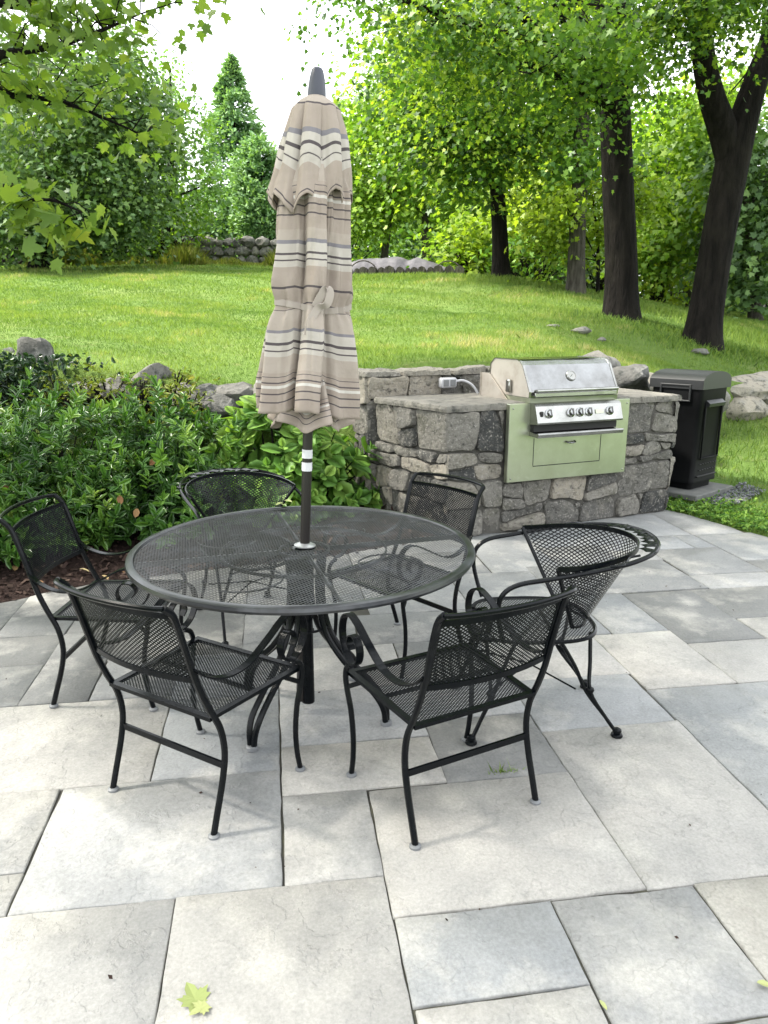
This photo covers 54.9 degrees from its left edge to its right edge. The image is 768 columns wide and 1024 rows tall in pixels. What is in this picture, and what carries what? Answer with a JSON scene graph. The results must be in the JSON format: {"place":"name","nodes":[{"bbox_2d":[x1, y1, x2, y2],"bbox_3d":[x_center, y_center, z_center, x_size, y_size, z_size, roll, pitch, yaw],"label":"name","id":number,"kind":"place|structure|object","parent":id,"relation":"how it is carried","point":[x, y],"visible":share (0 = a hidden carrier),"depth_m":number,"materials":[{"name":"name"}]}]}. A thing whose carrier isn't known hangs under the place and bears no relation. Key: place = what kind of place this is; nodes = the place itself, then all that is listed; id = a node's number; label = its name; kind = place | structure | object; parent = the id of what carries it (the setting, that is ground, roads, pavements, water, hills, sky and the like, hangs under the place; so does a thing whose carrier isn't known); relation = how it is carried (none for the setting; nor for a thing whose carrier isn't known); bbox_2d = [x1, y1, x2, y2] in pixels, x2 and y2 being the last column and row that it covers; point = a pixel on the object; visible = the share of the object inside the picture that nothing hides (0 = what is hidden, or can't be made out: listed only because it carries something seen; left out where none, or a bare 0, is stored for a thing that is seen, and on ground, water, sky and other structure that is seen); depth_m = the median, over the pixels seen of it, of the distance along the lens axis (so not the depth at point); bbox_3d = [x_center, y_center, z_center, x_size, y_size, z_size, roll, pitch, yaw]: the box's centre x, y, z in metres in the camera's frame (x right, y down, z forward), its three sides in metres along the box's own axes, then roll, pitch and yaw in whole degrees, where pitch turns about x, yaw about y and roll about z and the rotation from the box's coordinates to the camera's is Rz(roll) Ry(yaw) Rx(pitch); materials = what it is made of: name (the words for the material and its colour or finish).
{"place":"outdoors","nodes":[
{"label":"outdoors","id":0,"kind":"place"},
{"bbox_2d":[0,510,767,1023],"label":"patio","id":1,"kind":"structure","parent":0,"point":[108,882],"depth_m":2.42,"materials":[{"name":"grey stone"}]},
{"bbox_2d":[0,493,188,711],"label":"arm chair","id":2,"kind":"object","parent":1,"relation":"on","point":[34,575],"visible":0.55,"depth_m":3.25,"materials":[{"name":"black metal"}]},
{"bbox_2d":[53,577,307,840],"bbox_3d":[-0.680,0.578,2.514,0.557,0.841,0.669,8,17,30],"label":"arm chair","id":3,"kind":"object","parent":1,"relation":"on","point":[181,656],"visible":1,"depth_m":2.43,"materials":[{"name":"black metal"}]},
{"bbox_2d":[176,982,210,1011],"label":"fallen leaf","id":4,"kind":"object","parent":1,"relation":"on","point":[193,993],"visible":1,"depth_m":1.81,"materials":[{"name":"plant"}]},
{"bbox_2d":[189,1000,211,1014],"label":"fallen leaf","id":5,"kind":"object","parent":1,"relation":"on","point":[202,1007],"visible":1,"depth_m":1.78,"materials":[{"name":"yellow plant"}]},
{"bbox_2d":[177,468,313,644],"bbox_3d":[-0.778,0.206,4.091,0.623,0.787,0.781,-8,16,-28],"label":"barrel chair","id":6,"kind":"object","parent":1,"relation":"on","point":[268,475],"visible":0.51,"depth_m":4.19,"materials":[{"name":"black metal"}]},
{"bbox_2d":[125,505,474,751],"bbox_3d":[-0.321,0.491,3.059,1.366,0.741,1.366,-4,15,-14],"label":"patio table","id":7,"kind":"object","parent":1,"relation":"on","point":[302,596],"visible":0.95,"depth_m":2.87,"materials":[{"name":"grey metal"}]},
{"bbox_2d":[256,67,359,701],"bbox_3d":[-0.287,-0.374,2.859,0.395,2.402,0.436,3,14,-1],"label":"patio umbrella","id":8,"kind":"object","parent":7,"relation":"on","point":[307,380],"visible":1,"depth_m":2.63,"materials":[{"name":"beige fabric"}]},
{"bbox_2d":[6,572,764,978],"bbox_3d":[0.471,0.730,3.600,4.871,0.016,3.986,-2,14,-8],"label":"leaf debris","id":9,"kind":"object","parent":1,"relation":"on","point":[298,808],"visible":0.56,"depth_m":2.33,"materials":[{"name":"plant"}]},
{"bbox_2d":[322,472,484,679],"bbox_3d":[0.131,0.276,3.703,0.669,0.841,0.558,-13,19,-41],"label":"arm chair","id":10,"kind":"object","parent":1,"relation":"on","point":[472,518],"visible":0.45,"depth_m":3.72,"materials":[{"name":"black metal"}]},
{"bbox_2d":[339,585,577,850],"bbox_3d":[0.244,0.592,2.460,0.558,0.841,0.669,-7,16,-27],"label":"arm chair","id":11,"kind":"object","parent":1,"relation":"on","point":[426,682],"visible":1,"depth_m":2.34,"materials":[{"name":"black metal"}]},
{"bbox_2d":[488,762,523,774],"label":"weed tuft","id":12,"kind":"object","parent":1,"relation":"on","point":[502,770],"visible":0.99,"depth_m":2.73,"materials":[{"name":"green plant"}]},
{"bbox_2d":[374,388,681,535],"bbox_3d":[1.233,-0.469,6.306,2.495,1.044,0.901,-6,15,-23],"label":"stone barbecue","id":13,"kind":"object","parent":1,"relation":"on","point":[460,434],"visible":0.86,"depth_m":5.95,"materials":[{"name":"grey stone"}]},
{"bbox_2d":[480,356,629,482],"bbox_3d":[1.365,-0.788,6.051,1.140,0.928,0.826,-6,15,-22],"label":"gas grill","id":14,"kind":"object","parent":13,"relation":"in","point":[569,417],"visible":1,"depth_m":5.79,"materials":[{"name":"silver metal"}]},
{"bbox_2d":[452,522,660,745],"bbox_3d":[0.699,0.469,3.054,0.781,0.787,0.623,-1,14,-2],"label":"barrel chair","id":15,"kind":"object","parent":1,"relation":"on","point":[607,567],"visible":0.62,"depth_m":2.98,"materials":[{"name":"black metal"}]},
{"bbox_2d":[599,1000,606,1009],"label":"fallen leaf","id":16,"kind":"object","parent":1,"relation":"on","point":[603,1004],"visible":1,"depth_m":1.79,"materials":[{"name":"yellow plant"}]},
{"bbox_2d":[757,980,767,986],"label":"fallen leaf","id":17,"kind":"object","parent":1,"relation":"on","point":[763,983],"visible":1,"depth_m":1.84,"materials":[{"name":"yellow plant"}]},
{"bbox_2d":[0,262,767,536],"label":"ground","id":18,"kind":"structure","parent":0,"point":[436,363],"depth_m":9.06,"materials":[{"name":"green plant"}]},
{"bbox_2d":[2,347,14,352],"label":"boulder","id":19,"kind":"object","parent":18,"relation":"on","point":[9,349],"visible":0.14,"depth_m":6.91,"materials":[{"name":"grey stone"}]},
{"bbox_2d":[15,337,54,371],"bbox_3d":[-3.213,-1.382,6.824,0.365,0.460,0.357,-2,14,-8],"label":"boulder","id":20,"kind":"object","parent":18,"relation":"on","point":[35,347],"visible":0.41,"depth_m":6.68,"materials":[{"name":"grey stone"}]},
{"bbox_2d":[0,232,70,266],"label":"bush","id":21,"kind":"object","parent":18,"relation":"on","point":[12,256],"visible":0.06,"depth_m":24.15,"materials":[{"name":"green plant"}]},
{"bbox_2d":[28,371,90,415],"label":"yellow weed","id":22,"kind":"object","parent":18,"relation":"on","point":[66,393],"visible":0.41,"depth_m":6.46,"materials":[{"name":"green plant"}]},
{"bbox_2d":[0,351,134,447],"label":"ivy plant","id":23,"kind":"object","parent":18,"relation":"on","point":[13,378],"visible":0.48,"depth_m":6.55,"materials":[{"name":"green plant"}]},
{"bbox_2d":[42,354,97,393],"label":"yellow weed","id":24,"kind":"object","parent":18,"relation":"on","point":[87,365],"visible":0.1,"depth_m":6.71,"materials":[{"name":"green plant"}]},
{"bbox_2d":[67,381,96,399],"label":"boulder","id":25,"kind":"object","parent":18,"relation":"on","point":[88,389],"visible":0.23,"depth_m":6.62,"materials":[{"name":"grey stone"}]},
{"bbox_2d":[73,371,138,412],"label":"yellow weed","id":26,"kind":"object","parent":18,"relation":"on","point":[96,388],"visible":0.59,"depth_m":6.49,"materials":[{"name":"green plant"}]},
{"bbox_2d":[0,0,221,271],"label":"broadleaf tree","id":27,"kind":"object","parent":18,"relation":"on","point":[120,195],"visible":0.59,"depth_m":19.26,"materials":[{"name":"green plant"}]},
{"bbox_2d":[0,67,223,248],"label":"broadleaf tree","id":28,"kind":"object","parent":18,"relation":"on","point":[175,185],"visible":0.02,"depth_m":28.98,"materials":[{"name":"green plant"}]},
{"bbox_2d":[56,183,177,263],"bbox_3d":[-8.888,-9.478,24.477,5.233,2.818,4.729,-2,14,-8],"label":"bush","id":29,"kind":"object","parent":18,"relation":"on","point":[140,247],"visible":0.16,"depth_m":24.17,"materials":[{"name":"green plant"}]},
{"bbox_2d":[99,376,139,407],"bbox_3d":[-2.343,-1.071,6.679,0.426,0.305,0.352,-2,14,-8],"label":"boulder","id":30,"kind":"object","parent":18,"relation":"on","point":[117,380],"visible":0.29,"depth_m":6.58,"materials":[{"name":"grey stone"}]},
{"bbox_2d":[0,0,265,274],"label":"maple tree","id":31,"kind":"object","parent":18,"relation":"on","point":[60,36],"visible":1,"depth_m":3.72,"materials":[{"name":"green plant"}]},
{"bbox_2d":[104,372,163,419],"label":"yellow weed","id":32,"kind":"object","parent":18,"relation":"on","point":[143,393],"visible":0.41,"depth_m":6.54,"materials":[{"name":"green plant"}]},
{"bbox_2d":[1,235,276,264],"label":"dry stone wall","id":33,"kind":"structure","parent":18,"relation":"on","point":[243,247],"depth_m":26.30,"materials":[{"name":"grey stone"}]},
{"bbox_2d":[106,228,174,259],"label":"bush","id":34,"kind":"object","parent":18,"relation":"on","point":[145,248],"visible":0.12,"depth_m":24.36,"materials":[{"name":"green plant"}]},
{"bbox_2d":[22,241,275,266],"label":"tall weeds","id":35,"kind":"object","parent":18,"relation":"on","point":[184,254],"visible":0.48,"depth_m":23.78,"materials":[{"name":"green plant"}]},
{"bbox_2d":[130,363,171,393],"bbox_3d":[-2.179,-1.223,6.804,0.350,0.297,0.398,4,15,14],"label":"boulder","id":36,"kind":"object","parent":18,"relation":"on","point":[159,370],"visible":0.48,"depth_m":6.73,"materials":[{"name":"grey stone"}]},
{"bbox_2d":[122,193,221,258],"bbox_3d":[-7.300,-9.761,25.276,3.495,2.917,3.451,-2,14,-8],"label":"bush","id":37,"kind":"object","parent":18,"relation":"on","point":[196,242],"visible":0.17,"depth_m":25.04,"materials":[{"name":"green plant"}]},
{"bbox_2d":[143,367,203,398],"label":"yellow weed","id":38,"kind":"object","parent":18,"relation":"on","point":[187,378],"visible":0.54,"depth_m":6.60,"materials":[{"name":"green plant"}]},
{"bbox_2d":[107,31,244,256],"bbox_3d":[-7.020,-11.417,24.201,4.605,6.894,4.196,1,14,2],"label":"broadleaf tree","id":39,"kind":"object","parent":18,"relation":"on","point":[208,191],"visible":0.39,"depth_m":24.27,"materials":[{"name":"green plant"}]},
{"bbox_2d":[148,382,213,432],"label":"dry grass clump","id":40,"kind":"object","parent":18,"relation":"on","point":[192,388],"visible":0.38,"depth_m":6.38,"materials":[{"name":"plant"}]},
{"bbox_2d":[162,383,203,413],"bbox_3d":[-1.786,-1.006,6.636,0.424,0.302,0.363,-2,14,-8],"label":"boulder","id":41,"kind":"object","parent":18,"relation":"on","point":[193,396],"visible":0.2,"depth_m":6.54,"materials":[{"name":"grey stone"}]},
{"bbox_2d":[194,383,217,398],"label":"boulder","id":42,"kind":"object","parent":18,"relation":"on","point":[207,388],"visible":0.25,"depth_m":6.60,"materials":[{"name":"grey stone"}]},
{"bbox_2d":[196,377,221,431],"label":"yellow weed","id":43,"kind":"object","parent":18,"relation":"on","point":[218,378],"visible":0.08,"depth_m":6.70,"materials":[{"name":"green plant"}]},
{"bbox_2d":[0,491,436,602],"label":"planting bed","id":44,"kind":"object","parent":18,"relation":"on","point":[11,593],"visible":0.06,"depth_m":4.98,"materials":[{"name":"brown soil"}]},
{"bbox_2d":[1,432,67,499],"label":"laurel shrub","id":45,"kind":"object","parent":44,"relation":"on","point":[49,458],"visible":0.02,"depth_m":5.94,"materials":[{"name":"green plant"}]},
{"bbox_2d":[0,460,125,569],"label":"laurel shrub","id":46,"kind":"object","parent":44,"relation":"on","point":[8,551],"visible":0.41,"depth_m":4.95,"materials":[{"name":"green plant"}]},
{"bbox_2d":[0,367,175,549],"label":"laurel shrub","id":47,"kind":"object","parent":44,"relation":"on","point":[26,444],"visible":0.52,"depth_m":5.36,"materials":[{"name":"green plant"}]},
{"bbox_2d":[44,438,245,555],"bbox_3d":[-1.837,-0.163,5.448,1.628,0.738,1.288,-2,14,-8],"label":"laurel shrub","id":48,"kind":"object","parent":44,"relation":"on","point":[166,514],"visible":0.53,"depth_m":5.17,"materials":[{"name":"green plant"}]},
{"bbox_2d":[117,495,122,503],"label":"dead leaf","id":49,"kind":"object","parent":48,"relation":"in","point":[119,499],"visible":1,"depth_m":5.07,"materials":[{"name":"brown plant"}]},
{"bbox_2d":[133,509,139,516],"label":"dead leaf","id":50,"kind":"object","parent":48,"relation":"in","point":[136,512],"visible":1,"depth_m":5.06,"materials":[{"name":"beige plant"}]},
{"bbox_2d":[64,372,259,536],"bbox_3d":[-1.679,-0.527,6.017,1.698,1.201,1.863,-2,14,-8],"label":"laurel shrub","id":51,"kind":"object","parent":44,"relation":"on","point":[188,434],"visible":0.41,"depth_m":5.61,"materials":[{"name":"green plant"}]},
{"bbox_2d":[202,393,382,528],"bbox_3d":[-0.818,-0.526,6.239,1.613,1.232,1.515,-14,20,-43],"label":"hydrangea","id":52,"kind":"object","parent":44,"relation":"on","point":[329,473],"visible":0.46,"depth_m":5.85,"materials":[{"name":"green plant"}]},
{"bbox_2d":[201,394,240,421],"bbox_3d":[-1.466,-0.917,6.581,0.344,0.270,0.282,2,14,7],"label":"boulder","id":53,"kind":"object","parent":18,"relation":"on","point":[219,403],"visible":0.54,"depth_m":6.49,"materials":[{"name":"grey stone"}]},
{"bbox_2d":[175,51,272,258],"bbox_3d":[-6.011,-13.902,29.998,5.140,8.564,5.593,5,15,20],"label":"spruce tree","id":54,"kind":"object","parent":18,"relation":"on","point":[227,91],"visible":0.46,"depth_m":28.97,"materials":[{"name":"green plant"}]},
{"bbox_2d":[214,381,252,407],"bbox_3d":[-1.283,-1.060,6.711,0.535,0.242,0.330,-11,18,-36],"label":"boulder","id":55,"kind":"object","parent":18,"relation":"on","point":[236,390],"visible":0.42,"depth_m":6.60,"materials":[{"name":"grey stone"}]},
{"bbox_2d":[222,131,278,257],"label":"cedar tree","id":56,"kind":"object","parent":18,"relation":"on","point":[257,217],"visible":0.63,"depth_m":26.96,"materials":[{"name":"green plant"}]},
{"bbox_2d":[242,382,279,429],"bbox_3d":[-0.990,-0.989,6.681,0.561,0.502,0.369,-10,17,-34],"label":"boulder","id":57,"kind":"object","parent":18,"relation":"on","point":[254,388],"visible":0.06,"depth_m":6.59,"materials":[{"name":"grey stone"}]},
{"bbox_2d":[351,205,411,258],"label":"bush","id":58,"kind":"object","parent":18,"relation":"on","point":[378,243],"visible":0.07,"depth_m":28.12,"materials":[{"name":"green plant"}]},
{"bbox_2d":[352,137,421,260],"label":"woodland tree","id":59,"kind":"object","parent":18,"relation":"on","point":[398,235],"visible":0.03,"depth_m":34.82,"materials":[{"name":"green plant"}]},
{"bbox_2d":[328,32,466,260],"bbox_3d":[-0.091,-11.052,23.166,6.426,7.718,6.544,-2,14,-8],"label":"broadleaf tree","id":60,"kind":"object","parent":18,"relation":"on","point":[356,142],"visible":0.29,"depth_m":22.32,"materials":[{"name":"green plant"}]},
{"bbox_2d":[351,224,458,266],"bbox_3d":[0.545,-9.729,27.741,6.072,2.812,6.164,2,14,7],"label":"bush","id":61,"kind":"object","parent":18,"relation":"on","point":[396,250],"visible":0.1,"depth_m":27.41,"materials":[{"name":"green plant"}]},
{"bbox_2d":[374,138,438,258],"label":"woodland tree","id":62,"kind":"object","parent":18,"relation":"on","point":[405,255],"depth_m":38.25,"materials":[{"name":"green plant"}]},
{"bbox_2d":[352,257,464,274],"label":"stone wall","id":63,"kind":"structure","parent":18,"relation":"on","point":[397,265],"depth_m":18.77,"materials":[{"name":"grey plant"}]},
{"bbox_2d":[352,365,489,490],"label":"stone wall","id":64,"kind":"structure","parent":18,"relation":"on","point":[381,382],"depth_m":6.25,"materials":[{"name":"grey stone"}]},
{"bbox_2d":[439,377,478,393],"bbox_3d":[0.637,-1.082,6.338,0.350,0.140,0.087,-3,15,-13],"label":"outlet box","id":65,"kind":"object","parent":64,"relation":"attached to","point":[448,382],"visible":1,"depth_m":6.29,"materials":[{"name":"plastic"}]},
{"bbox_2d":[352,88,513,261],"bbox_3d":[1.599,-10.028,22.510,5.337,6.249,6.332,-2,14,-8],"label":"broadleaf tree","id":66,"kind":"object","parent":18,"relation":"on","point":[422,215],"visible":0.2,"depth_m":21.84,"materials":[{"name":"green plant"}]},
{"bbox_2d":[403,162,524,266],"bbox_3d":[4.032,-13.843,34.644,7.227,8.831,6.148,6,15,22],"label":"woodland tree","id":67,"kind":"object","parent":18,"relation":"on","point":[415,244],"visible":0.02,"depth_m":34.73,"materials":[{"name":"green plant"}]},
{"bbox_2d":[410,198,536,275],"bbox_3d":[2.378,-7.508,20.516,3.729,2.473,3.566,-2,14,-8],"label":"bush","id":68,"kind":"object","parent":18,"relation":"on","point":[455,251],"visible":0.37,"depth_m":20.02,"materials":[{"name":"green plant"}]},
{"bbox_2d":[305,0,680,277],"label":"maple tree","id":69,"kind":"object","parent":18,"relation":"on","point":[497,206],"visible":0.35,"depth_m":13.99,"materials":[{"name":"green plant"}]},
{"bbox_2d":[280,0,767,322],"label":"maple tree","id":70,"kind":"object","parent":18,"relation":"on","point":[531,40],"visible":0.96,"depth_m":8.80,"materials":[{"name":"green plant"}]},
{"bbox_2d":[458,255,595,288],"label":"dry stone wall","id":71,"kind":"structure","parent":18,"relation":"on","point":[563,277],"depth_m":21.17,"materials":[{"name":"grey stone"}]},
{"bbox_2d":[472,209,595,285],"bbox_3d":[3.723,-6.611,18.699,3.097,1.988,3.152,-2,14,-8],"label":"bush","id":72,"kind":"object","parent":18,"relation":"on","point":[529,266],"visible":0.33,"depth_m":18.69,"materials":[{"name":"green plant"}]},
{"bbox_2d":[420,103,655,277],"bbox_3d":[3.841,-8.754,20.341,6.014,6.159,5.438,-2,14,-8],"label":"broadleaf tree","id":73,"kind":"object","parent":18,"relation":"on","point":[483,230],"visible":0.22,"depth_m":19.48,"materials":[{"name":"green plant"}]},
{"bbox_2d":[458,0,677,294],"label":"grey trunk tree","id":74,"kind":"object","parent":18,"relation":"on","point":[576,279],"visible":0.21,"depth_m":13.33,"materials":[{"name":"green plant"}]},
{"bbox_2d":[558,239,604,290],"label":"bush","id":75,"kind":"object","parent":18,"relation":"on","point":[593,282],"visible":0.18,"depth_m":18.98,"materials":[{"name":"green plant"}]},
{"bbox_2d":[571,326,591,333],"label":"rock","id":76,"kind":"object","parent":18,"relation":"on","point":[584,330],"visible":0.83,"depth_m":9.62,"materials":[{"name":"grey stone"}]},
{"bbox_2d":[552,139,634,265],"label":"woodland tree","id":77,"kind":"object","parent":18,"relation":"on","point":[591,210],"visible":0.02,"depth_m":35.74,"materials":[{"name":"green plant"}]},
{"bbox_2d":[504,160,690,291],"bbox_3d":[3.893,-5.396,14.197,4.362,2.881,2.480,-11,18,-37],"label":"maple sapling","id":78,"kind":"object","parent":18,"relation":"on","point":[551,214],"visible":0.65,"depth_m":14.08,"materials":[{"name":"green plant"}]},
{"bbox_2d":[583,350,620,366],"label":"boulder","id":79,"kind":"object","parent":18,"relation":"on","point":[612,360],"visible":0.16,"depth_m":7.28,"materials":[{"name":"grey stone"}]},
{"bbox_2d":[487,284,767,371],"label":"grass","id":80,"kind":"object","parent":18,"relation":"on","point":[720,353],"visible":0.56,"depth_m":10.76,"materials":[{"name":"green plant"}]},
{"bbox_2d":[612,364,649,390],"bbox_3d":[2.338,-1.326,7.363,0.568,0.300,0.525,9,17,30],"label":"boulder","id":81,"kind":"object","parent":18,"relation":"on","point":[634,376],"visible":0.48,"depth_m":7.13,"materials":[{"name":"grey stone"}]},
{"bbox_2d":[590,256,685,301],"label":"bush","id":82,"kind":"object","parent":18,"relation":"on","point":[643,290],"visible":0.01,"depth_m":24.05,"materials":[{"name":"green plant"}]},
{"bbox_2d":[529,0,767,352],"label":"maple tree","id":83,"kind":"object","parent":18,"relation":"on","point":[731,132],"visible":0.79,"depth_m":9.99,"materials":[{"name":"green plant"}]},
{"bbox_2d":[648,372,652,391],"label":"boulder","id":84,"kind":"object","parent":18,"relation":"on","point":[651,388],"visible":0.02,"depth_m":7.54,"materials":[{"name":"grey stone"}]},
{"bbox_2d":[637,240,693,305],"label":"bush","id":85,"kind":"object","parent":18,"relation":"on","point":[661,296],"visible":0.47,"depth_m":17.71,"materials":[{"name":"green plant"}]},
{"bbox_2d":[585,82,762,312],"bbox_3d":[7.805,-8.265,20.086,5.140,6.436,5.478,-2,14,-8],"label":"broadleaf tree","id":86,"kind":"object","parent":18,"relation":"on","point":[634,121],"visible":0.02,"depth_m":19.20,"materials":[{"name":"green plant"}]},
{"bbox_2d":[590,49,767,306],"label":"broadleaf tree","id":87,"kind":"object","parent":18,"relation":"on","point":[684,139],"visible":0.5,"depth_m":16.89,"materials":[{"name":"green plant"}]},
{"bbox_2d":[640,275,735,304],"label":"bush","id":88,"kind":"object","parent":18,"relation":"on","point":[677,292],"visible":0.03,"depth_m":23.63,"materials":[{"name":"green plant"}]},
{"bbox_2d":[667,482,732,501],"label":"stone slab","id":89,"kind":"structure","parent":18,"relation":"on","point":[710,489],"depth_m":6.87,"materials":[{"name":"grey stone"}]},
{"bbox_2d":[649,369,731,488],"bbox_3d":[2.877,-0.799,7.034,0.539,1.085,0.547,-12,18,-39],"label":"trash bin","id":90,"kind":"object","parent":89,"relation":"on","point":[702,402],"visible":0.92,"depth_m":6.82,"materials":[{"name":"black plastic"}]},
{"bbox_2d":[691,348,708,354],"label":"rock","id":91,"kind":"object","parent":18,"relation":"on","point":[703,351],"visible":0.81,"depth_m":10.04,"materials":[{"name":"grey stone"}]},
{"bbox_2d":[659,106,767,320],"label":"broadleaf tree","id":92,"kind":"object","parent":18,"relation":"on","point":[749,266],"visible":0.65,"depth_m":15.36,"materials":[{"name":"green plant"}]},
{"bbox_2d":[665,490,767,534],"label":"ground cover","id":93,"kind":"object","parent":18,"relation":"on","point":[743,523],"visible":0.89,"depth_m":6.32,"materials":[{"name":"green plant"}]},
{"bbox_2d":[684,274,767,315],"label":"bush","id":94,"kind":"object","parent":18,"relation":"on","point":[766,305],"visible":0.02,"depth_m":19.89,"materials":[{"name":"green plant"}]},
{"bbox_2d":[723,391,730,411],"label":"boulder","id":95,"kind":"object","parent":18,"relation":"on","point":[727,400],"visible":0.07,"depth_m":8.45,"materials":[{"name":"grey stone"}]},
{"bbox_2d":[703,482,764,504],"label":"gravel","id":96,"kind":"structure","parent":18,"relation":"on","point":[745,488],"depth_m":6.97,"materials":[{"name":"grey gravel"}]},
{"bbox_2d":[726,396,767,420],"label":"boulder","id":97,"kind":"object","parent":18,"relation":"on","point":[746,408],"visible":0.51,"depth_m":8.93,"materials":[{"name":"grey stone"}]},
{"bbox_2d":[730,371,767,404],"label":"boulder","id":98,"kind":"object","parent":18,"relation":"on","point":[754,385],"visible":0.45,"depth_m":9.04,"materials":[{"name":"grey stone"}]},
{"bbox_2d":[0,0,767,292],"label":"sky","id":99,"kind":"structure","parent":0,"point":[263,51],"materials":[{"name":"white"}]},
{"bbox_2d":[666,415,767,535],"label":"grass","id":100,"kind":"structure","parent":0,"point":[756,467],"depth_m":7.75,"materials":[{"name":"green plant"}]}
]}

